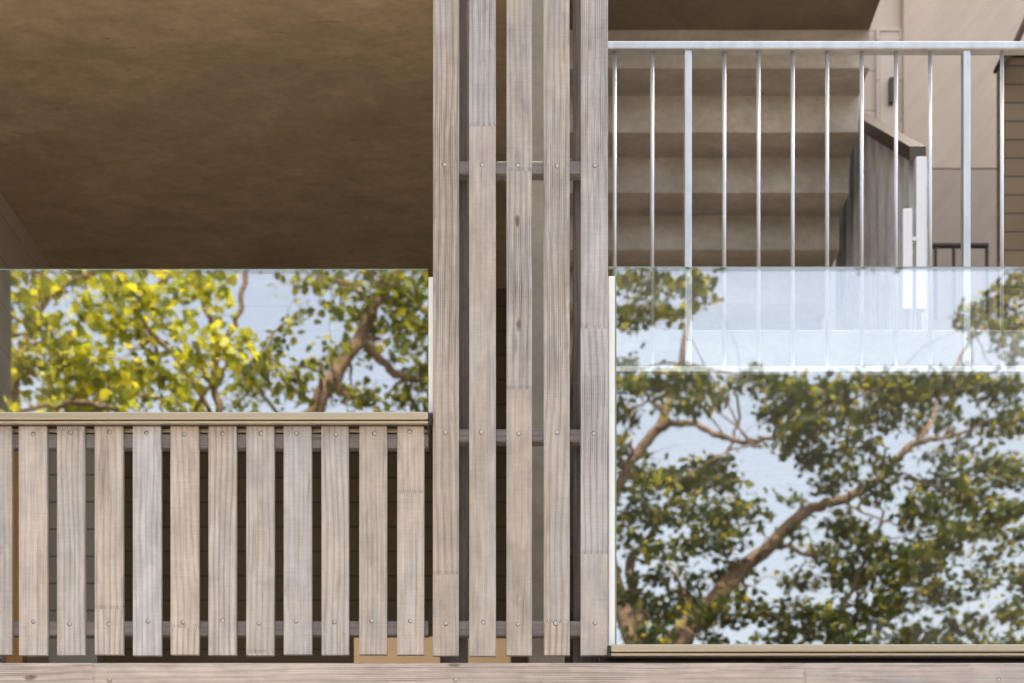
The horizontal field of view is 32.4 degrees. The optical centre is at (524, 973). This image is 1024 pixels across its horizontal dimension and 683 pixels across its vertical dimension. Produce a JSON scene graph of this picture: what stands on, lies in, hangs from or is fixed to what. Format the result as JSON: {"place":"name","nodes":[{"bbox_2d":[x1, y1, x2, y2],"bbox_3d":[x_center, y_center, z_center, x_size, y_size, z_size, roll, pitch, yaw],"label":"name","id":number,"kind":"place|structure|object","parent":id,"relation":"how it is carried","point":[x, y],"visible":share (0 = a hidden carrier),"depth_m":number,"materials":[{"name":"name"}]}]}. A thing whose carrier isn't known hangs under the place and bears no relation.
{"place":"outdoors","nodes":[
{"label":"outdoors","id":0,"kind":"place"},
{"bbox_2d":[0,663,1023,682],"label":"timber beam","id":1,"kind":"structure","parent":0,"point":[511,672],"depth_m":4.97,"materials":[{"name":"brown wood"}]},
{"bbox_2d":[0,426,428,656],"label":"slatted balustrade","id":2,"kind":"object","parent":1,"relation":"on","point":[147,629],"visible":1,"depth_m":5.00,"materials":[{"name":"brown wood"}]},
{"bbox_2d":[0,269,432,433],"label":"glass balustrade","id":3,"kind":"object","parent":2,"relation":"on","point":[206,420],"visible":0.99,"depth_m":4.98,"materials":[{"name":"glass"}]},
{"bbox_2d":[433,0,607,662],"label":"slatted screen","id":4,"kind":"object","parent":1,"relation":"on","point":[482,437],"visible":1,"depth_m":5.00,"materials":[{"name":"brown wood"}]},
{"bbox_2d":[600,267,1023,662],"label":"glass balustrade","id":5,"kind":"object","parent":1,"relation":"on","point":[815,653],"visible":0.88,"depth_m":5.00,"materials":[{"name":"glass"}]},
{"label":"ground","id":6,"kind":"structure","parent":0,"visible":0},
{"bbox_2d":[6,451,26,662],"bbox_3d":[-2.024,-0.247,7.035,0.067,3.694,0.070,0,0,0],"label":"timber post","id":7,"kind":"object","parent":6,"relation":"on","point":[16,658],"depth_m":7.00,"materials":[{"name":"wood"}]},
{"bbox_2d":[0,190,64,662],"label":"side wall","id":8,"kind":"structure","parent":6,"relation":"on","point":[32,341],"depth_m":8.34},
{"bbox_2d":[49,451,102,662],"bbox_3d":[-1.943,-0.337,7.650,0.210,3.874,0.100,0,0,0],"label":"grey partition","id":9,"kind":"object","parent":6,"relation":"on","point":[89,657],"visible":0.2,"depth_m":7.60,"materials":[{"name":"wood"}]},
{"bbox_2d":[65,288,527,662],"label":"back wall","id":10,"kind":"structure","parent":6,"relation":"on","point":[246,349],"depth_m":9.00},
{"bbox_2d":[354,637,510,662],"bbox_3d":[-0.343,0.170,6.620,0.588,2.860,0.040,0,0,0],"label":"plywood panel","id":11,"kind":"object","parent":6,"relation":"on","point":[427,657],"visible":0.33,"depth_m":6.60,"materials":[{"name":"brown wood"}]},
{"bbox_2d":[65,0,901,287],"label":"apartment building","id":12,"kind":"structure","parent":6,"relation":"on","point":[299,287],"depth_m":9.67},
{"bbox_2d":[0,0,506,286],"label":"concrete ceiling","id":13,"kind":"structure","parent":12,"relation":"attached to","point":[216,134],"depth_m":7.40,"materials":[{"name":"brown concrete"}]},
{"bbox_2d":[822,0,901,329],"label":"cream boarded wall","id":14,"kind":"structure","parent":12,"relation":"attached to","point":[879,82],"depth_m":11.05,"materials":[{"name":"paint"}]},
{"bbox_2d":[876,28,901,132],"bbox_3d":[2.281,-5.116,11.020,0.161,1.579,0.060,0,0,0],"label":"door","id":15,"kind":"structure","parent":14,"relation":"in","point":[884,63],"depth_m":11.03,"materials":[{"name":"beige paint"}]},
{"bbox_2d":[932,243,988,319],"bbox_3d":[2.575,-4.085,10.420,0.328,0.442,0.040,0,0,0],"label":"dark railing","id":16,"kind":"object","parent":12,"relation":"attached to","point":[952,246],"visible":0.85,"depth_m":10.40,"materials":[{"name":"brown metal"}]},
{"bbox_2d":[902,0,1023,329],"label":"panelled wall","id":17,"kind":"structure","parent":12,"relation":"attached to","point":[961,20],"depth_m":11.00,"materials":[{"name":"brown concrete panels"}]},
{"bbox_2d":[993,55,1023,329],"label":"dark louvred wall","id":18,"kind":"structure","parent":12,"relation":"attached to","point":[1014,189],"depth_m":8.90,"materials":[{"name":"brown wood"}]},
{"bbox_2d":[999,18,1023,80],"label":"sloping beam","id":19,"kind":"structure","parent":18,"relation":"attached to","point":[1018,37],"depth_m":8.71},
{"bbox_2d":[528,0,564,662],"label":"party wall","id":20,"kind":"structure","parent":6,"relation":"on","point":[538,656],"depth_m":5.45,"materials":[{"name":"concrete"}]},
{"bbox_2d":[569,0,879,371],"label":"concrete staircase","id":21,"kind":"structure","parent":20,"relation":"attached to","point":[740,20],"depth_m":9.00,"materials":[{"name":"beige concrete"}]},
{"bbox_2d":[565,621,866,662],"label":"boarded wall","id":22,"kind":"structure","parent":6,"relation":"on","point":[741,632],"depth_m":8.90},
{"bbox_2d":[892,487,1023,643],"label":"concrete pier","id":23,"kind":"structure","parent":6,"relation":"on","point":[957,565],"depth_m":6.96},
{"bbox_2d":[570,330,1023,620],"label":"concrete landing","id":24,"kind":"object","parent":23,"relation":"on","point":[758,497],"visible":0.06,"depth_m":6.62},
{"bbox_2d":[608,41,1023,374],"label":"steel railing","id":25,"kind":"object","parent":24,"relation":"on","point":[965,50],"visible":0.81,"depth_m":5.60,"materials":[{"name":"silver metal"}]},
{"bbox_2d":[836,110,927,643],"bbox_3d":[1.714,-2.952,8.780,0.141,3.904,2.240,0,0,0],"label":"boarded stair balustrade","id":26,"kind":"object","parent":24,"relation":"on","point":[879,223],"visible":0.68,"depth_m":8.55,"materials":[{"name":"grey wood"}]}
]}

